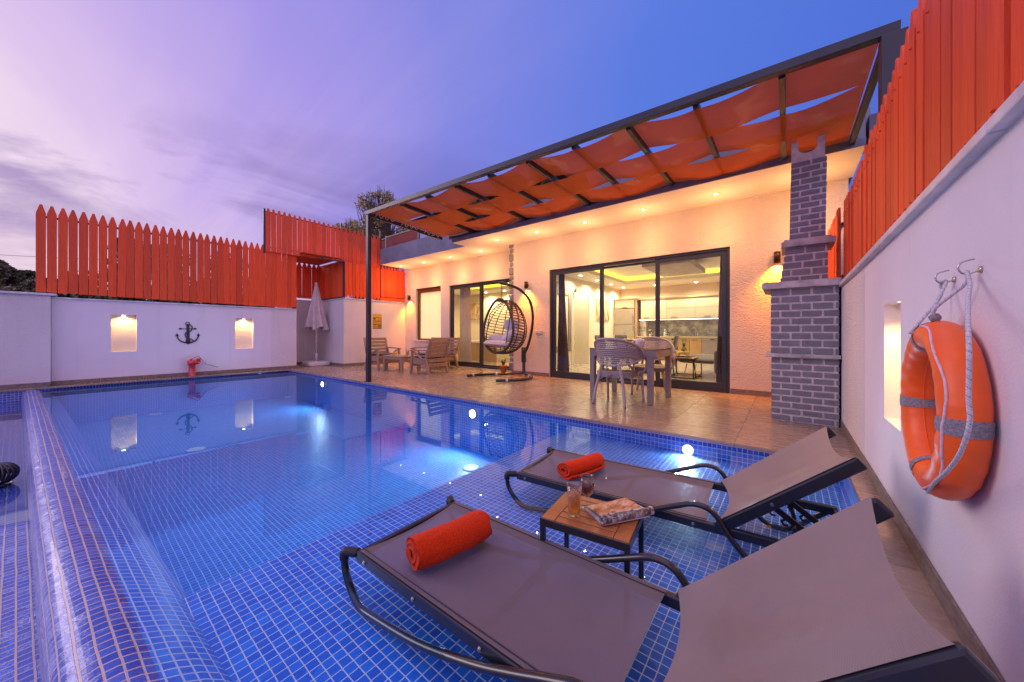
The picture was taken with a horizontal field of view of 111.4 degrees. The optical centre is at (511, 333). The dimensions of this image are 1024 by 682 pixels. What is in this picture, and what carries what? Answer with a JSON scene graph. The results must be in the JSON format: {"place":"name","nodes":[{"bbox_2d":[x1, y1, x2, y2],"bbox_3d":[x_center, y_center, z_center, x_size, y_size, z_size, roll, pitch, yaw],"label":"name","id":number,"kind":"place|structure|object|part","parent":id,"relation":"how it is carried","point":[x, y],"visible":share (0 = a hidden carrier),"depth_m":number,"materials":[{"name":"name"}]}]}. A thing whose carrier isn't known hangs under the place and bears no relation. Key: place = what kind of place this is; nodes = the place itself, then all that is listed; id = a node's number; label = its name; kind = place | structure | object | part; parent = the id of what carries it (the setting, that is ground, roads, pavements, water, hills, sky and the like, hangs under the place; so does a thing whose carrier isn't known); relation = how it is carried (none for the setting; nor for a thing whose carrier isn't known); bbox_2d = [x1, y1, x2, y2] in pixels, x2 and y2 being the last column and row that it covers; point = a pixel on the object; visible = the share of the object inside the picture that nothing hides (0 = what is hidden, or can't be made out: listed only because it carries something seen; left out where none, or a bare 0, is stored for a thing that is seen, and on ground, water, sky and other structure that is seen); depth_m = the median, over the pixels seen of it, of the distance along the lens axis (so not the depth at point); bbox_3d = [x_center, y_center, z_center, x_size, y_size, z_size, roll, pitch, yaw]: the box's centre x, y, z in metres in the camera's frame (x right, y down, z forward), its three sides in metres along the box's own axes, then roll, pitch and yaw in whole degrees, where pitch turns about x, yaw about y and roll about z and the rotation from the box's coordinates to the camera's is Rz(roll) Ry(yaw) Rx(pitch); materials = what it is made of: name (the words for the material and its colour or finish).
{"place":"outdoors","nodes":[
{"label":"outdoors","id":0,"kind":"place"},
{"bbox_2d":[0,401,21,423],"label":"gutter water","id":1,"kind":"structure","parent":0,"point":[10,412],"depth_m":4.98,"materials":[{"name":"blue liquid"}]},
{"bbox_2d":[0,462,19,487],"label":"wire ball lamp","id":2,"kind":"object","parent":1,"relation":"on","point":[9,468],"visible":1,"depth_m":2.61,"materials":[{"name":"black metal"}]},
{"bbox_2d":[0,387,67,681],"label":"gutter channel","id":3,"kind":"object","parent":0,"point":[19,656],"visible":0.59,"depth_m":1.67,"materials":[{"name":"tile"}]},
{"bbox_2d":[21,389,231,681],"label":"pool overflow weir","id":4,"kind":"object","parent":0,"point":[110,595],"visible":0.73,"depth_m":1.38,"materials":[{"name":"tile"}]},
{"bbox_2d":[186,446,205,451],"bbox_3d":[-4.364,1.601,4.823,0.210,0.014,0.210,0,0,38],"label":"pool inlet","id":5,"kind":"object","parent":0,"point":[194,449],"visible":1,"depth_m":4.79,"materials":[{"name":"plastic"}]},
{"bbox_2d":[40,371,447,440],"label":"water","id":6,"kind":"structure","parent":0,"point":[79,412],"depth_m":5.13,"materials":[{"name":"blue liquid"}]},
{"bbox_2d":[84,400,565,595],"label":"pool deep floor","id":7,"kind":"structure","parent":0,"point":[238,495],"depth_m":4.12,"materials":[{"name":"tile"}]},
{"bbox_2d":[462,464,479,471],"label":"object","id":8,"kind":"object","parent":7,"relation":"on","point":[470,467],"visible":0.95,"depth_m":4.14,"materials":[{"name":"glass"}]},
{"bbox_2d":[469,409,475,417],"bbox_3d":[-0.544,1.110,4.798,0.124,0.124,0.014,0,0,38],"label":"pool lamp","id":9,"kind":"object","parent":7,"relation":"attached to","point":[472,413],"visible":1,"depth_m":4.79,"materials":[{"name":"white plastic"}]},
{"bbox_2d":[68,371,772,456],"bbox_3d":[-2.913,0.971,4.109,10.295,0.040,4.040,0,0,38],"label":"pool waterline band","id":10,"kind":"object","parent":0,"point":[716,446],"visible":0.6,"depth_m":3.81,"materials":[{"name":"tile"}]},
{"bbox_2d":[0,0,917,303],"label":"sky","id":11,"kind":"structure","parent":0,"point":[196,116],"materials":[{"name":"purple"}]},
{"bbox_2d":[0,362,962,643],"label":"deck","id":12,"kind":"structure","parent":0,"point":[740,420],"depth_m":4.26,"materials":[{"name":"stone"}]},
{"bbox_2d":[0,291,56,389],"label":"corner wall","id":13,"kind":"structure","parent":12,"relation":"on","point":[25,339],"depth_m":5.82,"materials":[{"name":"white paint"}]},
{"bbox_2d":[51,297,297,385],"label":"anchor wall","id":14,"kind":"structure","parent":12,"relation":"on","point":[96,340],"depth_m":7.15,"materials":[{"name":"white paint"}]},
{"bbox_2d":[36,204,296,308],"bbox_3d":[-6.957,-1.430,7.613,0.095,1.600,4.062,0,0,38],"label":"picket fence","id":15,"kind":"object","parent":14,"relation":"on","point":[226,287],"visible":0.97,"depth_m":7.11,"materials":[{"name":"orange paint"}]},
{"bbox_2d":[176,322,199,343],"bbox_3d":[-6.947,0.003,7.483,0.010,0.491,0.397,0,0,38],"label":"anchor","id":16,"kind":"object","parent":14,"relation":"attached to","point":[188,331],"depth_m":7.49,"materials":[{"name":"brown metal"}]},
{"bbox_2d":[187,356,216,376],"bbox_3d":[-6.733,0.708,7.610,0.160,0.422,0.523,0,0,38],"label":"fire hydrant","id":17,"kind":"object","parent":12,"relation":"on","point":[191,363],"visible":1,"depth_m":7.45,"materials":[{"name":"red metal"}]},
{"bbox_2d":[302,282,329,365],"bbox_3d":[-5.589,-0.264,9.967,0.645,2.367,0.645,0,0,38],"label":"closed parasol","id":18,"kind":"object","parent":12,"relation":"on","point":[315,319],"visible":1,"depth_m":9.85,"materials":[{"name":"white fabric"}]},
{"bbox_2d":[275,298,404,365],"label":"alcove wall","id":19,"kind":"structure","parent":12,"relation":"on","point":[340,341],"depth_m":10.20,"materials":[{"name":"white paint"}]},
{"bbox_2d":[281,252,344,300],"bbox_3d":[-5.673,-1.549,9.711,1.620,1.139,1.346,0,0,38],"label":"alcove picket fence","id":20,"kind":"object","parent":19,"relation":"on","point":[327,278],"visible":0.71,"depth_m":10.28,"materials":[{"name":"orange paint"}]},
{"bbox_2d":[342,261,404,301],"bbox_3d":[-4.059,-1.512,10.416,0.080,1.065,1.960,0,0,38],"label":"side picket fence","id":21,"kind":"object","parent":19,"relation":"on","point":[354,282],"visible":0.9,"depth_m":10.35,"materials":[{"name":"orange paint"}]},
{"bbox_2d":[263,208,380,267],"bbox_3d":[-5.012,-2.529,9.531,2.913,1.135,0.278,0,0,-38],"label":"tall picket fence","id":22,"kind":"object","parent":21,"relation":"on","point":[288,234],"visible":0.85,"depth_m":9.30,"materials":[{"name":"orange paint"}]},
{"bbox_2d":[373,314,381,328],"bbox_3d":[-4.015,-0.345,10.399,0.008,0.434,0.280,0,0,38],"label":"pool rules sign","id":23,"kind":"object","parent":19,"relation":"attached to","point":[377,321],"visible":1,"depth_m":10.40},
{"bbox_2d":[363,337,400,369],"bbox_3d":[-3.421,0.520,9.198,0.741,0.811,0.682,0,0,38],"label":"garden armchair","id":24,"kind":"object","parent":12,"relation":"on","point":[377,355],"visible":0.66,"depth_m":9.20,"materials":[{"name":"brown wood"}]},
{"bbox_2d":[383,354,420,371],"bbox_3d":[-2.734,0.734,8.649,0.800,0.372,0.550,0,0,38],"label":"coffee table","id":25,"kind":"object","parent":12,"relation":"on","point":[398,357],"visible":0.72,"depth_m":8.45,"materials":[{"name":"brown wood"}]},
{"bbox_2d":[410,338,449,374],"bbox_3d":[-1.899,0.520,8.094,0.741,0.811,0.622,0,0,37],"label":"garden armchair","id":26,"kind":"object","parent":12,"relation":"on","point":[428,359],"visible":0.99,"depth_m":7.94,"materials":[{"name":"brown wood"}]},
{"bbox_2d":[409,337,459,369],"bbox_3d":[-2.063,0.520,9.329,1.182,0.811,0.781,0,0,38],"label":"garden bench","id":27,"kind":"object","parent":12,"relation":"on","point":[454,345],"visible":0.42,"depth_m":9.22,"materials":[{"name":"brown wood"}]},
{"bbox_2d":[467,282,533,381],"bbox_3d":[-0.123,-0.061,7.155,1.117,1.963,1.245,0,0,-39],"label":"egg chair stand","id":28,"kind":"object","parent":12,"relation":"on","point":[524,350],"visible":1,"depth_m":7.25,"materials":[{"name":"black metal"}]},
{"bbox_2d":[482,285,526,353],"bbox_3d":[-0.114,-0.288,7.166,0.926,1.443,0.764,0,0,38],"label":"hanging egg chair","id":29,"kind":"object","parent":28,"relation":"hanging from","point":[509,304],"visible":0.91,"depth_m":7.04,"materials":[{"name":"black wicker"}]},
{"bbox_2d":[484,318,523,346],"bbox_3d":[-0.194,-0.007,7.067,0.767,0.588,0.643,0,0,22],"label":"seat cushion set","id":30,"kind":"object","parent":29,"relation":"in","point":[496,340],"visible":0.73,"depth_m":6.93,"materials":[{"name":"white fabric"}]},
{"bbox_2d":[499,359,507,372],"bbox_3d":[-0.195,0.743,7.951,0.190,0.353,0.190,0,0,38],"label":"flower pot","id":31,"kind":"object","parent":12,"relation":"on","point":[503,367],"visible":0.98,"depth_m":7.90,"materials":[{"name":"ceramic"}]},
{"bbox_2d":[591,337,646,407],"bbox_3d":[1.384,0.489,4.613,0.699,0.869,0.586,0,0,41],"label":"rattan armchair","id":32,"kind":"object","parent":12,"relation":"on","point":[620,374],"visible":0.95,"depth_m":4.43,"materials":[{"name":"grey"}]},
{"bbox_2d":[380,104,877,396],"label":"house","id":33,"kind":"structure","parent":12,"relation":"on","point":[678,239],"depth_m":6.65,"materials":[{"name":"paint"}]},
{"bbox_2d":[385,228,419,247],"bbox_3d":[-3.223,-2.705,10.201,1.660,0.550,0.040,0,0,38],"label":"balcony screen","id":34,"kind":"object","parent":33,"relation":"on","point":[400,238],"visible":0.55,"depth_m":10.19,"materials":[{"name":"red glass"}]},
{"bbox_2d":[381,238,384,248],"bbox_3d":[-4.060,-2.675,10.875,0.450,0.490,0.040,0,0,38],"label":"screen","id":35,"kind":"object","parent":34,"relation":"attached to","point":[382,243],"visible":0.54,"depth_m":10.81,"materials":[{"name":"red fabric"}]},
{"bbox_2d":[418,286,440,339],"bbox_3d":[-2.453,-0.578,10.550,1.175,1.585,0.092,0,0,38],"label":"window","id":36,"kind":"structure","parent":33,"relation":"in","point":[430,297],"depth_m":10.63,"materials":[{"name":"white glass"}]},
{"bbox_2d":[460,288,471,361],"bbox_3d":[-1.326,-0.305,9.965,0.470,2.390,0.080,0,0,38],"label":"curtain","id":37,"kind":"object","parent":33,"relation":"hanging from","point":[465,328],"visible":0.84,"depth_m":9.95,"materials":[{"name":"beige fabric"}]},
{"bbox_2d":[471,303,478,319],"bbox_3d":[-1.643,-0.860,13.993,1.020,0.640,0.030,0,0,38],"label":"wall picture","id":38,"kind":"object","parent":33,"relation":"attached to","point":[474,311],"depth_m":13.85},
{"bbox_2d":[458,340,496,361],"bbox_3d":[-0.810,0.525,12.023,1.770,0.770,1.330,0,0,38],"label":"cabinet","id":39,"kind":"object","parent":33,"relation":"on","point":[489,356],"visible":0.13,"depth_m":11.46,"materials":[{"name":"brown wood"}]},
{"bbox_2d":[450,279,511,370],"bbox_3d":[-0.744,-0.210,9.177,2.500,2.260,0.105,0,0,38],"label":"sliding door","id":40,"kind":"structure","parent":33,"relation":"in","point":[480,364],"depth_m":9.24,"materials":[{"name":"black metal"}]},
{"bbox_2d":[524,281,527,288],"bbox_3d":[0.314,-1.050,7.644,0.080,0.150,0.102,0,0,38],"label":"wall lamp","id":41,"kind":"object","parent":33,"relation":"attached to","point":[525,284],"visible":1,"depth_m":7.61,"materials":[{"name":"brown metal"}]},
{"bbox_2d":[557,274,569,371],"bbox_3d":[1.111,-0.295,7.557,0.300,2.370,0.080,0,0,38],"label":"curtain","id":42,"kind":"object","parent":33,"relation":"hanging from","point":[562,359],"visible":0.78,"depth_m":7.56,"materials":[{"name":"grey fabric"}]},
{"bbox_2d":[596,298,599,319],"bbox_3d":[2.935,-0.800,11.729,0.028,0.700,0.450,0,0,38],"label":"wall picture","id":43,"kind":"object","parent":33,"relation":"attached to","point":[597,309],"depth_m":11.58},
{"bbox_2d":[594,335,607,367],"bbox_3d":[2.294,0.483,8.519,0.480,0.871,0.522,0,0,-35],"label":"velvet chair","id":44,"kind":"object","parent":33,"relation":"on","point":[597,336],"visible":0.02,"depth_m":8.61,"materials":[{"name":"beige fabric"}]},
{"bbox_2d":[604,299,608,320],"bbox_3d":[3.288,-0.800,12.177,0.028,0.720,0.470,0,0,38],"label":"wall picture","id":45,"kind":"object","parent":33,"relation":"attached to","point":[606,310],"depth_m":12.16},
{"bbox_2d":[614,335,626,360],"bbox_3d":[2.915,0.483,9.130,0.480,0.871,0.522,0,0,-2],"label":"velvet chair","id":46,"kind":"object","parent":33,"relation":"on","point":[620,336],"visible":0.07,"depth_m":9.33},
{"bbox_2d":[610,339,653,372],"bbox_3d":[2.918,0.530,8.239,0.930,0.779,1.150,0,0,38],"label":"dining table","id":47,"kind":"object","parent":33,"relation":"on","point":[635,358],"visible":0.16,"depth_m":8.01,"materials":[{"name":"brown wood"}]},
{"bbox_2d":[550,247,729,392],"bbox_3d":[2.108,-0.201,6.399,3.240,2.243,0.133,0,0,38],"label":"sliding door","id":48,"kind":"structure","parent":33,"relation":"in","point":[724,387],"depth_m":6.02,"materials":[{"name":"black metal"}]},
{"bbox_2d":[613,294,718,360],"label":"kitchen units","id":49,"kind":"object","parent":33,"relation":"on","point":[681,316],"visible":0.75,"depth_m":11.54,"materials":[{"name":"white wood"}]},
{"bbox_2d":[615,308,634,357],"bbox_3d":[4.187,-0.004,12.680,0.711,1.729,0.665,0,0,38],"label":"refrigerator","id":50,"kind":"object","parent":49,"relation":"in","point":[624,321],"visible":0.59,"depth_m":12.43,"materials":[{"name":"metal"}]},
{"bbox_3d":[4.201,0.283,12.698,0.711,1.153,0.620,0,0,38],"label":"lower door","id":51,"kind":"part","parent":50,"relation":"part of","materials":[{"name":"metal"}]},
{"bbox_3d":[4.201,-0.587,12.698,0.711,0.564,0.620,0,0,38],"label":"upper door","id":52,"kind":"part","parent":50,"relation":"part of","materials":[{"name":"metal"}]},
{"bbox_2d":[646,328,654,335],"bbox_3d":[4.829,-0.035,12.117,0.358,0.282,0.189,0,0,38],"label":"flower vase","id":53,"kind":"object","parent":49,"relation":"on","point":[649,330],"visible":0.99,"depth_m":12.10,"materials":[{"name":"white ceramic"}]},
{"bbox_2d":[702,337,716,353],"bbox_3d":[6.345,0.491,11.001,0.547,0.698,0.568,0,0,38],"label":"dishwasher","id":54,"kind":"object","parent":49,"relation":"in","point":[709,345],"visible":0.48,"depth_m":10.84,"materials":[{"name":"metal"}]},
{"bbox_3d":[6.347,0.552,11.004,0.547,0.575,0.560,0,0,38],"label":"door","id":55,"kind":"part","parent":54,"relation":"part of","materials":[{"name":"metal"}]},
{"bbox_2d":[654,335,678,375],"bbox_3d":[3.449,0.483,7.792,0.522,0.871,0.480,0,0,33],"label":"velvet chair","id":56,"kind":"object","parent":33,"relation":"on","point":[675,340],"visible":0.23,"depth_m":7.57,"materials":[{"name":"beige fabric"}]},
{"bbox_2d":[667,337,677,360],"bbox_3d":[5.425,0.522,11.717,0.364,0.755,0.584,0,0,38],"label":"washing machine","id":57,"kind":"object","parent":33,"relation":"on","point":[671,339],"visible":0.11,"depth_m":11.51,"materials":[{"name":"metal"}]},
{"bbox_2d":[671,356,701,378],"bbox_3d":[3.636,0.702,7.366,0.540,0.414,0.870,0,0,38],"label":"metal coffee table","id":58,"kind":"object","parent":33,"relation":"on","point":[685,358],"visible":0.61,"depth_m":7.07,"materials":[{"name":"black metal"}]},
{"bbox_2d":[675,341,691,356],"bbox_3d":[3.568,0.323,7.312,0.380,0.341,0.380,0,0,38],"label":"fruit bowl","id":59,"kind":"object","parent":58,"relation":"on","point":[683,352],"visible":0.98,"depth_m":7.25,"materials":[{"name":"food"}]},
{"bbox_2d":[678,350,716,376],"bbox_3d":[4.397,0.444,7.294,1.536,0.947,2.144,0,0,38],"label":"sofa","id":60,"kind":"object","parent":33,"relation":"on","point":[707,358],"visible":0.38,"depth_m":7.07,"materials":[{"name":"grey fabric"}]},
{"bbox_2d":[716,256,721,382],"bbox_3d":[3.454,-0.295,5.707,0.210,2.370,0.080,0,0,38],"label":"curtain","id":61,"kind":"object","parent":33,"relation":"hanging from","point":[719,363],"visible":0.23,"depth_m":5.74,"materials":[{"name":"fabric"}]},
{"bbox_2d":[774,251,780,262],"bbox_3d":[3.748,-1.070,4.933,0.080,0.150,0.102,0,0,38],"label":"wall lamp","id":62,"kind":"object","parent":33,"relation":"attached to","point":[777,256],"visible":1,"depth_m":4.89,"materials":[{"name":"brown metal"}]},
{"bbox_2d":[590,346,671,404],"bbox_3d":[1.700,0.562,4.990,0.905,0.708,0.820,0,0,38],"label":"rattan table","id":63,"kind":"object","parent":12,"relation":"on","point":[651,353],"visible":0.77,"depth_m":4.91,"materials":[{"name":"grey wicker"}]},
{"bbox_2d":[364,19,908,381],"bbox_3d":[0.499,-0.696,5.208,6.930,3.232,1.915,0,0,38],"label":"pergola","id":64,"kind":"object","parent":12,"relation":"on","point":[697,132],"visible":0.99,"depth_m":3.91,"materials":[{"name":"fabric"}]},
{"bbox_2d":[627,337,675,394],"bbox_3d":[2.129,0.489,5.362,0.699,0.869,0.586,0,0,24],"label":"rattan armchair","id":65,"kind":"object","parent":12,"relation":"on","point":[660,366],"visible":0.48,"depth_m":5.41,"materials":[{"name":"grey wicker"}]},
{"bbox_2d":[762,135,841,426],"bbox_3d":[3.150,-0.573,3.833,0.625,2.985,0.720,0,0,38],"label":"brick barbecue","id":66,"kind":"object","parent":12,"relation":"on","point":[803,353],"visible":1,"depth_m":3.63,"materials":[{"name":"grey brick"}]},
{"bbox_2d":[838,81,1023,681],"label":"garden wall","id":67,"kind":"structure","parent":12,"relation":"on","point":[967,204],"depth_m":1.05,"materials":[{"name":"white paint"}]},
{"bbox_2d":[828,207,842,278],"bbox_3d":[3.817,-0.899,4.125,0.049,0.870,1.260,0,0,38],"label":"corner picket fence","id":68,"kind":"object","parent":67,"relation":"on","point":[834,260],"visible":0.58,"depth_m":3.78,"materials":[{"name":"orange paint"}]},
{"bbox_2d":[843,0,1023,278],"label":"picket fence","id":69,"kind":"object","parent":67,"relation":"on","point":[957,78],"visible":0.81,"depth_m":1.41,"materials":[{"name":"orange paint"}]},
{"bbox_2d":[934,270,955,283],"bbox_3d":[1.387,-0.180,1.119,0.044,0.045,0.019,0,0,38],"label":"wall hook","id":70,"kind":"object","parent":67,"relation":"attached to","point":[953,280],"depth_m":1.12,"materials":[{"name":"silver metal"}]},
{"bbox_2d":[957,258,982,274],"bbox_3d":[1.269,-0.184,0.968,0.044,0.045,0.019,0,0,38],"label":"wall hook","id":71,"kind":"object","parent":67,"relation":"attached to","point":[979,269],"depth_m":0.96,"materials":[{"name":"silver metal"}]},
{"bbox_2d":[900,270,995,500],"bbox_3d":[1.234,0.162,0.978,0.111,0.676,0.724,0,0,40],"label":"lifebuoy","id":72,"kind":"object","parent":71,"relation":"hanging from","point":[947,417],"visible":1,"depth_m":0.95,"materials":[{"name":"orange plastic"}]},
{"bbox_2d":[182,422,858,681],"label":"pool shelf","id":73,"kind":"object","parent":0,"point":[294,615],"visible":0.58,"depth_m":1.52,"materials":[{"name":"tile"}]},
{"bbox_2d":[540,491,643,579],"bbox_3d":[0.354,0.940,1.527,0.375,0.300,0.292,0,0,31],"label":"side table","id":74,"kind":"object","parent":73,"relation":"on","point":[587,525],"visible":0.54,"depth_m":1.45,"materials":[{"name":"brown wood"}]},
{"bbox_2d":[567,482,581,516],"bbox_3d":[0.271,0.723,1.519,0.068,0.131,0.065,0,0,38],"label":"tumbler","id":75,"kind":"object","parent":74,"relation":"on","point":[574,499],"visible":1,"depth_m":1.50,"materials":[{"name":"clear glass"}]},
{"bbox_2d":[579,474,594,508],"bbox_3d":[0.341,0.718,1.586,0.070,0.142,0.070,0,0,38],"label":"wine glass","id":76,"kind":"object","parent":74,"relation":"on","point":[588,487],"visible":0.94,"depth_m":1.57,"materials":[{"name":"clear glass"}]},
{"bbox_2d":[585,498,653,525],"bbox_3d":[0.466,0.763,1.529,0.258,0.050,0.172,0,0,-21],"label":"magazine","id":77,"kind":"object","parent":74,"relation":"on","point":[614,511],"visible":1,"depth_m":1.49,"materials":[{"name":"paper"}]},
{"bbox_2d":[339,495,999,681],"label":"sun lounger","id":78,"kind":"object","parent":73,"relation":"on","point":[825,600],"visible":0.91,"depth_m":0.96,"materials":[{"name":"grey fabric"}]},
{"bbox_2d":[406,510,491,570],"bbox_3d":[-0.246,0.833,1.419,0.344,0.120,0.141,0,0,-40],"label":"rolled towel","id":79,"kind":"object","parent":78,"relation":"on","point":[433,546],"visible":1,"depth_m":1.36,"materials":[{"name":"red fabric"}]},
{"bbox_2d":[504,426,866,557],"bbox_3d":[0.833,0.787,2.016,1.728,0.608,0.618,0,0,34],"label":"sun lounger","id":80,"kind":"object","parent":73,"relation":"on","point":[791,476],"visible":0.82,"depth_m":1.81,"materials":[{"name":"grey fabric"}]},
{"bbox_2d":[557,452,605,479],"bbox_3d":[0.459,0.854,2.246,0.338,0.106,0.141,0,0,-37],"label":"rolled towel","id":81,"kind":"object","parent":80,"relation":"on","point":[589,464],"visible":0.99,"depth_m":2.19,"materials":[{"name":"red fabric"}]},
{"bbox_2d":[682,444,693,454],"bbox_3d":[1.575,1.045,3.125,0.096,0.096,0.014,0,0,38],"label":"pool lamp","id":82,"kind":"object","parent":73,"relation":"attached to","point":[687,449],"visible":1,"depth_m":3.12,"materials":[{"name":"white glass"}]},
{"bbox_2d":[311,374,858,500],"bbox_3d":[-3.025,1.536,5.190,12.020,1.169,8.800,0,0,38],"label":"deck base","id":83,"kind":"object","parent":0,"point":[603,424],"visible":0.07,"depth_m":3.61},
{"bbox_2d":[663,329,669,335],"bbox_3d":[5.219,-0.022,11.806,0.223,0.255,0.158,0,0,38],"label":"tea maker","id":84,"kind":"object","parent":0,"point":[665,332],"visible":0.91,"depth_m":11.77,"materials":[{"name":"silver metal"}]},
{"label":"ground","id":85,"kind":"structure","parent":0,"visible":0},
{"bbox_2d":[0,260,22,286],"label":"tree","id":86,"kind":"object","parent":85,"relation":"on","point":[10,274],"visible":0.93,"depth_m":26.09,"materials":[{"name":"green plant"}]},
{"bbox_2d":[9,270,35,286],"bbox_3d":[-42.128,-1.672,29.981,2.682,7.607,1.897,0,0,-10],"label":"tree","id":87,"kind":"object","parent":85,"relation":"on","point":[28,274],"visible":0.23,"depth_m":29.67,"materials":[{"name":"green plant"}]},
{"bbox_2d":[0,277,57,292],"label":"tree","id":88,"kind":"object","parent":85,"relation":"on","point":[26,285],"visible":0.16,"depth_m":23.27,"materials":[{"name":"green plant"}]},
{"bbox_2d":[46,270,107,298],"bbox_3d":[-26.328,-0.861,21.017,4.153,5.988,2.450,0,0,11],"label":"tree","id":89,"kind":"object","parent":85,"relation":"on","point":[68,295],"visible":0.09,"depth_m":20.08,"materials":[{"name":"green plant"}]},
{"bbox_2d":[87,238,151,300],"bbox_3d":[-23.512,-1.845,20.945,4.865,7.943,2.616,0,0,6],"label":"tree","id":90,"kind":"object","parent":85,"relation":"on","point":[115,298],"visible":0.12,"depth_m":20.31,"materials":[{"name":"green plant"}]},
{"bbox_2d":[140,244,201,303],"bbox_3d":[-20.035,-1.626,20.979,4.421,7.507,2.548,0,0,5],"label":"tree","id":91,"kind":"object","parent":85,"relation":"on","point":[170,301],"visible":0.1,"depth_m":20.36,"materials":[{"name":"green plant"}]},
{"bbox_2d":[191,251,248,305],"bbox_3d":[-17.090,-1.377,21.053,4.520,7.022,2.528,0,0,10],"label":"tree","id":92,"kind":"object","parent":85,"relation":"on","point":[210,303],"visible":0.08,"depth_m":20.35,"materials":[{"name":"green plant"}]},
{"bbox_2d":[242,261,281,307],"bbox_3d":[-14.533,-1.078,20.974,4.105,6.422,2.499,0,0,10],"label":"tree","id":93,"kind":"object","parent":85,"relation":"on","point":[265,291],"visible":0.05,"depth_m":20.35,"materials":[{"name":"green plant"}]},
{"bbox_2d":[334,217,363,298],"bbox_3d":[-6.793,-1.457,14.504,1.443,6.768,0.487,0,0,1],"label":"tree","id":94,"kind":"object","parent":85,"relation":"on","point":[355,226],"visible":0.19,"depth_m":14.42,"materials":[{"name":"green plant"}]},
{"bbox_2d":[354,185,411,301],"bbox_3d":[-5.412,-2.236,14.987,2.662,8.324,0.832,0,0,0],"label":"tree","id":95,"kind":"object","parent":85,"relation":"on","point":[377,226],"visible":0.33,"depth_m":14.88,"materials":[{"name":"green plant"}]},
{"bbox_3d":[1.740,0.206,4.818,0.340,0.002,0.340,0,0,38],"label":"placemat","id":96,"kind":"object","parent":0,"visible":0},
{"bbox_2d":[634,337,647,347],"bbox_3d":[1.749,0.129,4.743,0.157,0.148,0.132,0,0,3],"label":"teapot","id":97,"kind":"object","parent":96,"relation":"on","point":[640,341],"visible":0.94,"depth_m":4.70,"materials":[{"name":"white ceramic"}]}
]}

